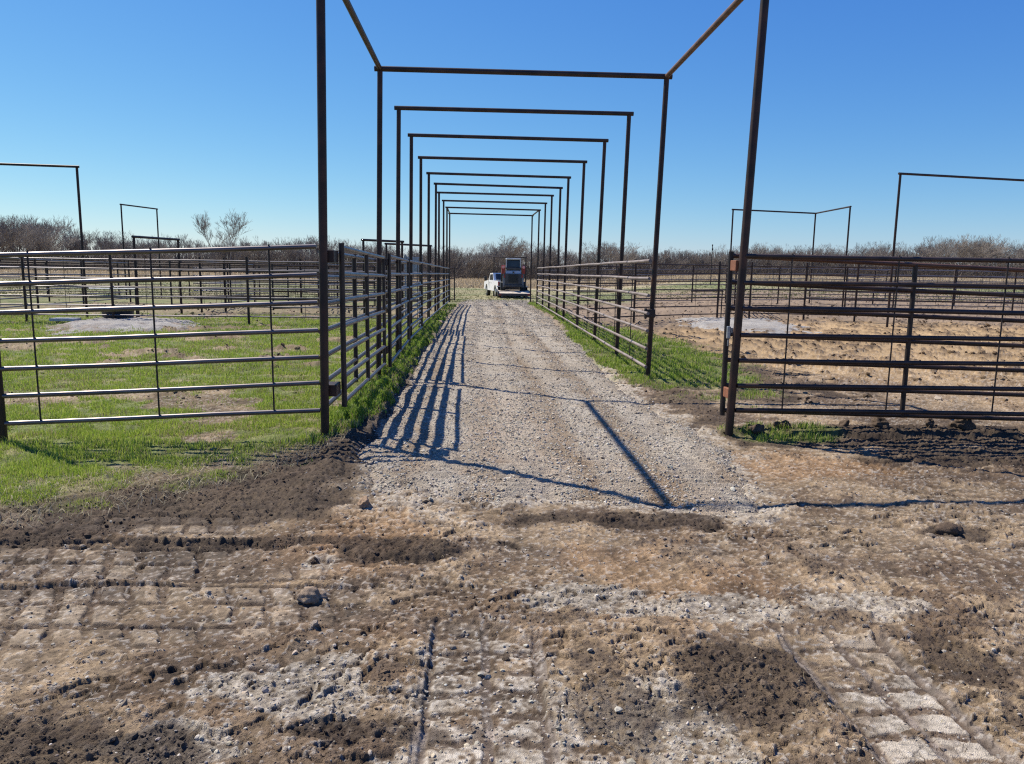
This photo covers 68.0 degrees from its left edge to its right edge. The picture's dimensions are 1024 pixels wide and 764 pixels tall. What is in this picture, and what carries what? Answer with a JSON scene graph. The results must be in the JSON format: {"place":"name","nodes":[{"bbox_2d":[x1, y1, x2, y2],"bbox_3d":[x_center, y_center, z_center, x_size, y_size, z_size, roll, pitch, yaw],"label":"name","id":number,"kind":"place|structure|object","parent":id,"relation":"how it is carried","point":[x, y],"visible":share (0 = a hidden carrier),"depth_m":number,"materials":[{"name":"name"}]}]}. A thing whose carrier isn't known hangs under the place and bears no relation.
{"place":"outdoors","nodes":[
{"label":"outdoors","id":0,"kind":"place"},
{"bbox_2d":[0,310,439,519],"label":"grass","id":1,"kind":"structure","parent":0,"point":[122,444],"depth_m":8.57,"materials":[{"name":"plant"}]},
{"bbox_2d":[307,304,456,444],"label":"verge grass","id":2,"kind":"structure","parent":0,"point":[371,397],"depth_m":9.62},
{"bbox_2d":[0,260,1023,763],"bbox_3d":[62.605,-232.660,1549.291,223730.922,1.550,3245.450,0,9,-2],"label":"ground","id":3,"kind":"structure","parent":0,"point":[966,500],"depth_m":3.85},
{"bbox_2d":[0,257,23,314],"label":"pipe fence","id":4,"kind":"object","parent":3,"relation":"on","point":[10,286],"visible":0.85,"depth_m":19.69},
{"bbox_2d":[0,213,25,264],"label":"bare tree","id":5,"kind":"object","parent":3,"relation":"on","point":[13,221],"visible":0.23,"depth_m":151.22,"materials":[{"name":"grey plant"}]},
{"bbox_2d":[0,220,28,251],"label":"bare tree","id":6,"kind":"object","parent":3,"relation":"on","point":[8,237],"visible":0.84,"depth_m":137.97,"materials":[{"name":"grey plant"}]},
{"bbox_2d":[0,218,70,269],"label":"bare tree","id":7,"kind":"object","parent":3,"relation":"on","point":[51,233],"visible":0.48,"depth_m":141.77,"materials":[{"name":"grey plant"}]},
{"bbox_2d":[8,216,75,251],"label":"bare tree","id":8,"kind":"object","parent":3,"relation":"on","point":[49,225],"visible":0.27,"depth_m":154.46,"materials":[{"name":"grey plant"}]},
{"bbox_2d":[0,163,87,313],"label":"pipe arch","id":9,"kind":"structure","parent":3,"relation":"on","point":[76,167],"depth_m":21.23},
{"bbox_2d":[11,223,77,269],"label":"bare tree","id":10,"kind":"object","parent":3,"relation":"on","point":[39,238],"visible":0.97,"depth_m":135.96,"materials":[{"name":"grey plant"}]},
{"bbox_2d":[0,257,131,308],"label":"pipe fence","id":11,"kind":"object","parent":3,"relation":"on","point":[37,289],"visible":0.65,"depth_m":26.67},
{"bbox_2d":[60,236,89,265],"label":"bare tree","id":12,"kind":"object","parent":3,"relation":"on","point":[65,245],"visible":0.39,"depth_m":152.51,"materials":[{"name":"grey plant"}]},
{"bbox_2d":[75,231,95,256],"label":"bare tree","id":13,"kind":"object","parent":3,"relation":"on","point":[85,244],"visible":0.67,"depth_m":148.63,"materials":[{"name":"grey plant"}]},
{"bbox_2d":[69,223,102,243],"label":"bare tree","id":14,"kind":"object","parent":3,"relation":"on","point":[89,236],"visible":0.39,"depth_m":162.19,"materials":[{"name":"grey plant"}]},
{"bbox_2d":[91,231,120,249],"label":"bare tree","id":15,"kind":"object","parent":3,"relation":"on","point":[105,235],"visible":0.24,"depth_m":165.50,"materials":[{"name":"grey plant"}]},
{"bbox_2d":[97,237,126,264],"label":"bare tree","id":16,"kind":"object","parent":3,"relation":"on","point":[109,247],"visible":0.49,"depth_m":146.89,"materials":[{"name":"grey plant"}]},
{"bbox_2d":[40,317,209,334],"bbox_3d":[-9.929,-1.471,19.305,5.250,0.211,5.750,0,9,-2],"label":"gravel pad","id":17,"kind":"object","parent":3,"relation":"on","point":[107,324],"visible":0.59,"depth_m":18.39,"materials":[{"name":"gravel"}]},
{"bbox_2d":[49,317,80,320],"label":"concrete slab","id":18,"kind":"structure","parent":17,"relation":"on","point":[63,319],"depth_m":19.53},
{"bbox_2d":[88,288,137,316],"bbox_3d":[-10.986,-2.096,20.938,1.224,0.981,0.044,0,9,-7],"label":"rail","id":19,"kind":"object","parent":17,"relation":"on","point":[134,289],"visible":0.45,"depth_m":20.89,"materials":[{"name":"metal"}]},
{"bbox_2d":[101,311,133,318],"bbox_3d":[-10.628,-1.834,20.485,0.820,0.230,0.820,0,9,-2],"label":"water trough","id":20,"kind":"object","parent":17,"relation":"on","point":[123,312],"visible":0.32,"depth_m":20.18,"materials":[{"name":"black rubber"}]},
{"bbox_2d":[120,204,161,297],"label":"pipe arch","id":21,"kind":"structure","parent":3,"relation":"on","point":[123,237],"depth_m":36.82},
{"bbox_2d":[131,235,182,316],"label":"pipe arch","id":22,"kind":"structure","parent":3,"relation":"on","point":[135,261],"depth_m":21.98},
{"bbox_2d":[169,261,288,304],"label":"pipe gate","id":23,"kind":"structure","parent":22,"relation":"attached to","point":[170,262],"depth_m":23.97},
{"bbox_2d":[145,246,171,268],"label":"bare tree","id":24,"kind":"object","parent":3,"relation":"on","point":[155,257],"visible":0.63,"depth_m":140.54,"materials":[{"name":"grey plant"}]},
{"bbox_2d":[0,244,319,441],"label":"pipe fence","id":25,"kind":"object","parent":3,"relation":"on","point":[4,423],"visible":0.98,"depth_m":6.78,"materials":[{"name":"metal"}]},
{"bbox_2d":[0,427,351,530],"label":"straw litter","id":26,"kind":"object","parent":3,"relation":"on","point":[122,500],"visible":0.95,"depth_m":5.56,"materials":[{"name":"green plant"}]},
{"bbox_2d":[163,234,190,257],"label":"bare tree","id":27,"kind":"object","parent":3,"relation":"on","point":[181,242],"visible":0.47,"depth_m":167.08,"materials":[{"name":"grey plant"}]},
{"bbox_2d":[191,212,226,267],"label":"bare tree","id":28,"kind":"object","parent":3,"relation":"on","point":[203,227],"visible":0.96,"depth_m":134.47,"materials":[{"name":"grey plant"}]},
{"bbox_2d":[20,255,418,323],"bbox_3d":[-7.614,-2.336,20.180,10.355,1.980,0.066,0,9,-4],"label":"pipe fence","id":29,"kind":"object","parent":3,"relation":"on","point":[112,295],"visible":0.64,"depth_m":20.07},
{"bbox_2d":[1,259,440,301],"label":"pipe fence","id":30,"kind":"object","parent":3,"relation":"on","point":[425,290],"visible":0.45,"depth_m":32.21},
{"bbox_2d":[0,262,442,297],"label":"pipe fence","id":31,"kind":"object","parent":3,"relation":"on","point":[188,266],"visible":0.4,"depth_m":39.70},
{"bbox_2d":[193,261,255,303],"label":"pipe fence","id":32,"kind":"object","parent":3,"relation":"on","point":[228,285],"visible":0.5,"depth_m":28.53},
{"bbox_2d":[212,235,241,259],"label":"bare tree","id":33,"kind":"object","parent":3,"relation":"on","point":[224,245],"visible":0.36,"depth_m":150.85,"materials":[{"name":"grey plant"}]},
{"bbox_2d":[216,210,250,272],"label":"bare tree","id":34,"kind":"object","parent":3,"relation":"on","point":[235,231],"visible":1,"depth_m":136.92,"materials":[{"name":"grey plant"}]},
{"bbox_2d":[234,243,272,268],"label":"bare tree","id":35,"kind":"object","parent":3,"relation":"on","point":[242,256],"visible":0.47,"depth_m":144.59,"materials":[{"name":"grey plant"}]},
{"bbox_2d":[270,241,293,268],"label":"bare tree","id":36,"kind":"object","parent":3,"relation":"on","point":[279,256],"visible":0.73,"depth_m":145.69,"materials":[{"name":"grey plant"}]},
{"bbox_2d":[273,238,309,270],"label":"bare tree","id":37,"kind":"object","parent":3,"relation":"on","point":[295,253],"visible":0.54,"depth_m":144.83,"materials":[{"name":"grey plant"}]},
{"bbox_2d":[297,237,318,261],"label":"bare tree","id":38,"kind":"object","parent":3,"relation":"on","point":[317,245],"visible":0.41,"depth_m":153.69,"materials":[{"name":"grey plant"}]},
{"bbox_2d":[299,250,318,264],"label":"bare tree","id":39,"kind":"object","parent":3,"relation":"on","point":[311,254],"visible":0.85,"depth_m":145.33,"materials":[{"name":"brown plant"}]},
{"bbox_2d":[296,586,327,604],"bbox_3d":[-0.972,1.045,3.701,0.142,0.095,0.088,-7,11,-40],"label":"rock","id":40,"kind":"object","parent":3,"relation":"on","point":[313,595],"visible":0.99,"depth_m":3.68,"materials":[{"name":"stone"}]},
{"bbox_2d":[195,257,431,312],"bbox_3d":[-6.454,-3.034,24.881,7.603,1.980,0.066,0,9,-4],"label":"pipe fence","id":41,"kind":"object","parent":3,"relation":"on","point":[255,284],"visible":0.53,"depth_m":24.73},
{"bbox_2d":[311,263,358,306],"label":"pipe fence","id":42,"kind":"object","parent":3,"relation":"on","point":[336,264],"visible":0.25,"depth_m":28.65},
{"bbox_2d":[357,496,372,508],"bbox_3d":[-0.988,0.810,5.073,0.098,0.106,0.124,-4,10,-29],"label":"soil clod","id":43,"kind":"object","parent":3,"relation":"on","point":[363,502],"visible":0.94,"depth_m":5.04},
{"bbox_2d":[361,239,403,316],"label":"pipe arch","id":44,"kind":"structure","parent":3,"relation":"on","point":[375,240],"depth_m":22.47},
{"bbox_2d":[271,264,375,309],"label":"pipe gate","id":45,"kind":"structure","parent":44,"relation":"attached to","point":[273,283],"depth_m":22.95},
{"bbox_2d":[384,243,431,312],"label":"pipe arch","id":46,"kind":"structure","parent":3,"relation":"on","point":[386,244],"depth_m":25.86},
{"bbox_2d":[404,255,418,314],"bbox_3d":[-3.112,-3.044,23.999,0.560,1.920,0.076,0,9,-2],"label":"cattle chute","id":47,"kind":"object","parent":3,"relation":"on","point":[414,265],"visible":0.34,"depth_m":23.89,"materials":[{"name":"metal"}]},
{"bbox_2d":[407,259,422,341],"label":"pipe gate","id":48,"kind":"structure","parent":3,"relation":"on","point":[417,308],"depth_m":16.42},
{"bbox_2d":[459,253,477,278],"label":"bare tree","id":49,"kind":"object","parent":3,"relation":"on","point":[471,261],"visible":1,"depth_m":144.37,"materials":[{"name":"brown plant"}]},
{"bbox_2d":[473,254,492,278],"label":"bare tree","id":50,"kind":"object","parent":3,"relation":"on","point":[482,263],"visible":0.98,"depth_m":144.76,"materials":[{"name":"brown plant"}]},
{"bbox_2d":[448,213,533,301],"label":"pipe arch","id":51,"kind":"structure","parent":3,"relation":"on","point":[502,215],"depth_m":39.63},
{"bbox_2d":[445,206,540,304],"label":"pipe arch","id":52,"kind":"structure","parent":3,"relation":"on","point":[538,210],"depth_m":35.50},
{"bbox_2d":[442,200,546,306],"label":"pipe arch","id":53,"kind":"structure","parent":3,"relation":"on","point":[444,201],"depth_m":31.87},
{"bbox_2d":[437,191,553,308],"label":"pipe arch","id":54,"kind":"structure","parent":3,"relation":"on","point":[511,194],"depth_m":28.37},
{"bbox_2d":[426,172,570,319],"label":"pipe arch","id":55,"kind":"structure","parent":3,"relation":"on","point":[568,178],"depth_m":22.52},
{"bbox_2d":[434,182,562,312],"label":"pipe arch","id":56,"kind":"structure","parent":3,"relation":"on","point":[487,185],"depth_m":25.44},
{"bbox_2d":[418,262,449,326],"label":"pipe fence","id":57,"kind":"object","parent":56,"relation":"attached to","point":[429,291],"visible":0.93,"depth_m":23.31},
{"bbox_2d":[484,273,519,296],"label":"pickup truck","id":58,"kind":"object","parent":3,"relation":"on","point":[492,282],"visible":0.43,"depth_m":59.03,"materials":[{"name":"white paint"}]},
{"bbox_2d":[418,156,586,328],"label":"pipe arch","id":59,"kind":"structure","parent":3,"relation":"on","point":[420,158],"depth_m":19.23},
{"bbox_2d":[408,133,608,339],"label":"pipe arch","id":60,"kind":"structure","parent":3,"relation":"on","point":[412,135],"depth_m":15.99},
{"bbox_2d":[491,235,528,272],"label":"bare tree","id":61,"kind":"object","parent":3,"relation":"on","point":[515,253],"visible":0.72,"depth_m":143.02,"materials":[{"name":"brown plant"}]},
{"bbox_2d":[493,257,526,295],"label":"pipe arch","id":62,"kind":"structure","parent":3,"relation":"on","point":[509,257],"depth_m":60.74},
{"bbox_2d":[0,428,1023,763],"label":"loose stones","id":63,"kind":"object","parent":3,"relation":"on","point":[320,694],"visible":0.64,"depth_m":2.98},
{"bbox_2d":[0,245,1023,279],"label":"underbrush","id":64,"kind":"object","parent":3,"relation":"on","point":[459,273],"visible":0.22,"depth_m":152.33,"materials":[{"name":"plant"}]},
{"bbox_2d":[0,269,1023,288],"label":"dry grass","id":65,"kind":"structure","parent":3,"relation":"on","point":[468,283],"depth_m":105.54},
{"bbox_2d":[0,496,1023,763],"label":"dry straw","id":66,"kind":"object","parent":3,"relation":"on","point":[572,706],"visible":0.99,"depth_m":3.25,"materials":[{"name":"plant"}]},
{"bbox_2d":[0,347,1023,763],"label":"soil crumbs","id":67,"kind":"object","parent":3,"relation":"on","point":[306,725],"visible":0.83,"depth_m":3.14,"materials":[{"name":"soil"}]},
{"bbox_2d":[496,286,529,298],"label":"flatbed trailer","id":68,"kind":"object","parent":3,"relation":"on","point":[508,292],"visible":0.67,"depth_m":50.91,"materials":[{"name":"grey paint"}]},
{"bbox_2d":[499,258,525,290],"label":"track loader","id":69,"kind":"object","parent":68,"relation":"on","point":[512,277],"visible":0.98,"depth_m":51.66,"materials":[{"name":"black metal"}]},
{"bbox_2d":[505,273,521,284],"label":"engine door","id":70,"kind":"structure","parent":69,"relation":"in","point":[506,274],"depth_m":51.64,"materials":[{"name":"grey paint"}]},
{"bbox_2d":[394,106,633,355],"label":"pipe arch","id":71,"kind":"structure","parent":3,"relation":"on","point":[497,110],"depth_m":13.20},
{"bbox_2d":[375,260,420,358],"bbox_3d":[-2.155,-1.662,15.248,0.048,1.532,8.800,0,9,-3],"label":"pipe fence","id":72,"kind":"object","parent":71,"relation":"attached to","point":[405,310],"visible":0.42,"depth_m":15.01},
{"bbox_2d":[4,298,1023,404],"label":"pen clods","id":73,"kind":"object","parent":3,"relation":"on","point":[937,398],"visible":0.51,"depth_m":15.95,"materials":[{"name":"soil"}]},
{"bbox_2d":[374,66,672,375],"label":"pipe arch","id":74,"kind":"structure","parent":3,"relation":"on","point":[525,73],"depth_m":10.61,"materials":[{"name":"metal"}]},
{"bbox_2d":[316,248,376,410],"bbox_3d":[-1.859,-0.744,8.911,0.052,1.548,3.821,0,9,-3],"label":"pipe fence","id":75,"kind":"object","parent":74,"relation":"attached to","point":[356,337],"visible":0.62,"depth_m":8.92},
{"bbox_2d":[381,253,409,366],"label":"pipe gate","id":76,"kind":"structure","parent":74,"relation":"attached to","point":[399,274],"depth_m":12.13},
{"bbox_2d":[644,308,654,318],"bbox_3d":[2.004,-0.999,11.058,0.160,0.150,0.070,0,9,-2],"label":"gate latch","id":77,"kind":"object","parent":74,"relation":"attached to","point":[652,313],"visible":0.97,"depth_m":11.03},
{"bbox_2d":[522,252,551,278],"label":"bare tree","id":78,"kind":"object","parent":3,"relation":"on","point":[533,258],"visible":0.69,"depth_m":146.97,"materials":[{"name":"brown plant"}]},
{"bbox_2d":[316,0,768,438],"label":"pipe arch","id":79,"kind":"structure","parent":3,"relation":"on","point":[322,182],"depth_m":6.93,"materials":[{"name":"metal"}]},
{"bbox_2d":[328,243,385,406],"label":"pipe gate","id":80,"kind":"structure","parent":79,"relation":"attached to","point":[336,388],"depth_m":7.91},
{"bbox_2d":[342,0,381,70],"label":"overhead pipe","id":81,"kind":"object","parent":79,"relation":"attached to","point":[354,18],"visible":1,"depth_m":8.72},
{"bbox_2d":[665,0,743,77],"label":"overhead pipe","id":82,"kind":"object","parent":79,"relation":"attached to","point":[723,16],"visible":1,"depth_m":8.66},
{"bbox_2d":[719,251,1023,420],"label":"pipe gate","id":83,"kind":"structure","parent":79,"relation":"attached to","point":[733,264],"depth_m":7.53,"materials":[{"name":"metal"}]},
{"bbox_2d":[735,254,1023,415],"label":"pipe fence","id":84,"kind":"object","parent":79,"relation":"attached to","point":[892,337],"visible":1,"depth_m":7.33,"materials":[{"name":"metal"}]},
{"bbox_2d":[536,259,651,367],"bbox_3d":[1.528,-2.625,22.231,0.052,1.713,23.021,0,9,-2],"label":"pipe fence","id":85,"kind":"object","parent":3,"relation":"on","point":[631,309],"visible":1,"depth_m":14.45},
{"bbox_2d":[582,241,641,278],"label":"bare tree","id":86,"kind":"object","parent":3,"relation":"on","point":[608,248],"visible":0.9,"depth_m":142.70,"materials":[{"name":"brown plant"}]},
{"bbox_2d":[538,265,805,303],"bbox_3d":[7.562,-4.479,36.132,12.683,2.251,0.066,1,9,2],"label":"pipe fence","id":87,"kind":"object","parent":3,"relation":"on","point":[695,284],"visible":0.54,"depth_m":36.07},
{"bbox_2d":[633,261,752,322],"bbox_3d":[5.808,-2.778,24.017,5.052,2.081,0.066,-4,10,-31],"label":"pipe fence","id":88,"kind":"object","parent":3,"relation":"on","point":[696,281],"visible":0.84,"depth_m":23.88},
{"bbox_2d":[572,266,634,318],"bbox_3d":[2.685,-2.612,22.013,2.342,1.514,0.038,-5,10,-34],"label":"pipe fence","id":89,"kind":"object","parent":88,"relation":"attached to","point":[589,283],"visible":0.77,"depth_m":21.95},
{"bbox_2d":[709,251,726,267],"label":"bare tree","id":90,"kind":"object","parent":3,"relation":"on","point":[717,259],"visible":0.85,"depth_m":149.86,"materials":[{"name":"brown plant"}]},
{"bbox_2d":[725,266,746,312],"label":"pipe fence","id":91,"kind":"object","parent":3,"relation":"on","point":[735,287],"visible":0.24,"depth_m":29.69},
{"bbox_2d":[675,317,821,333],"bbox_3d":[6.751,-1.709,22.498,5.750,0.190,9.000,0,9,-2],"label":"gravel pad","id":92,"kind":"object","parent":3,"relation":"on","point":[761,325],"visible":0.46,"depth_m":21.51,"materials":[{"name":"gravel"}]},
{"bbox_2d":[691,290,723,316],"bbox_3d":[6.293,-2.432,24.546,1.433,1.051,0.044,-4,10,-31],"label":"rail","id":93,"kind":"object","parent":92,"relation":"on","point":[711,291],"visible":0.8,"depth_m":24.57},
{"bbox_2d":[747,424,764,434],"bbox_3d":[2.417,0.487,7.544,0.208,0.161,0.136,12,14,52],"label":"soil clod","id":94,"kind":"object","parent":3,"relation":"on","point":[756,429],"visible":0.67,"depth_m":7.48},
{"bbox_2d":[749,245,772,272],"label":"bare tree","id":95,"kind":"object","parent":3,"relation":"on","point":[763,262],"visible":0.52,"depth_m":147.43,"materials":[{"name":"brown plant"}]},
{"bbox_2d":[773,420,790,428],"bbox_3d":[2.708,0.438,7.625,0.174,0.113,0.115,2,9,9],"label":"soil clod","id":96,"kind":"object","parent":3,"relation":"on","point":[777,423],"visible":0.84,"depth_m":7.60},
{"bbox_2d":[730,206,851,306],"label":"pipe arch","id":97,"kind":"structure","parent":3,"relation":"on","point":[849,207],"depth_m":34.31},
{"bbox_2d":[806,268,887,299],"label":"pipe gate","id":98,"kind":"structure","parent":97,"relation":"attached to","point":[848,276],"depth_m":35.13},
{"bbox_2d":[844,243,874,270],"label":"bare tree","id":99,"kind":"object","parent":3,"relation":"on","point":[859,250],"visible":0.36,"depth_m":162.91,"materials":[{"name":"grey plant"}]},
{"bbox_2d":[870,417,889,427],"bbox_3d":[3.757,0.415,7.737,0.209,0.190,0.177,-6,11,-36],"label":"soil clod","id":100,"kind":"object","parent":3,"relation":"on","point":[880,422],"visible":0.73,"depth_m":7.70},
{"bbox_2d":[751,263,1023,321],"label":"pipe fence","id":101,"kind":"object","parent":3,"relation":"on","point":[858,267],"visible":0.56,"depth_m":24.67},
{"bbox_2d":[809,268,1023,304],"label":"pipe fence","id":102,"kind":"object","parent":3,"relation":"on","point":[923,280],"visible":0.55,"depth_m":35.43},
{"bbox_2d":[844,266,1023,310],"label":"pipe fence","id":103,"kind":"object","parent":3,"relation":"on","point":[952,299],"visible":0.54,"depth_m":32.01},
{"bbox_2d":[915,237,960,263],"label":"bare tree","id":104,"kind":"object","parent":3,"relation":"on","point":[941,245],"visible":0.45,"depth_m":158.55,"materials":[{"name":"brown plant"}]},
{"bbox_2d":[934,522,963,535],"bbox_3d":[2.743,0.935,4.761,0.167,0.115,0.109,5,10,27],"label":"soil clod","id":105,"kind":"object","parent":3,"relation":"on","point":[949,528],"visible":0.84,"depth_m":4.74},
{"bbox_2d":[886,172,1023,326],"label":"pipe arch","id":106,"kind":"structure","parent":3,"relation":"on","point":[900,174],"depth_m":22.16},
{"bbox_2d":[919,237,1000,275],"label":"bare tree","id":107,"kind":"object","parent":3,"relation":"on","point":[987,248],"visible":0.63,"depth_m":146.24,"materials":[{"name":"brown plant"}]},
{"bbox_2d":[948,419,975,429],"bbox_3d":[4.601,0.431,7.748,0.206,0.207,0.227,-6,11,-36],"label":"soil clod","id":108,"kind":"object","parent":3,"relation":"on","point":[964,424],"visible":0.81,"depth_m":7.70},
{"bbox_2d":[949,234,1009,275],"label":"bare tree","id":109,"kind":"object","parent":3,"relation":"on","point":[975,249],"visible":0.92,"depth_m":144.71,"materials":[{"name":"brown plant"}]},
{"bbox_2d":[0,276,1023,303],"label":"pasture grass","id":110,"kind":"structure","parent":0,"point":[441,298],"depth_m":50.02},
{"bbox_2d":[0,0,1023,267],"label":"sky","id":111,"kind":"structure","parent":0,"point":[182,109],"materials":[{"name":"blue"}]},
{"bbox_2d":[339,299,787,515],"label":"gravel path","id":112,"kind":"structure","parent":0,"point":[692,461],"depth_m":7.27,"materials":[{"name":"gravel"}]},
{"bbox_2d":[527,302,844,443],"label":"grass","id":113,"kind":"structure","parent":0,"point":[614,361],"depth_m":12.93,"materials":[{"name":"plant"}]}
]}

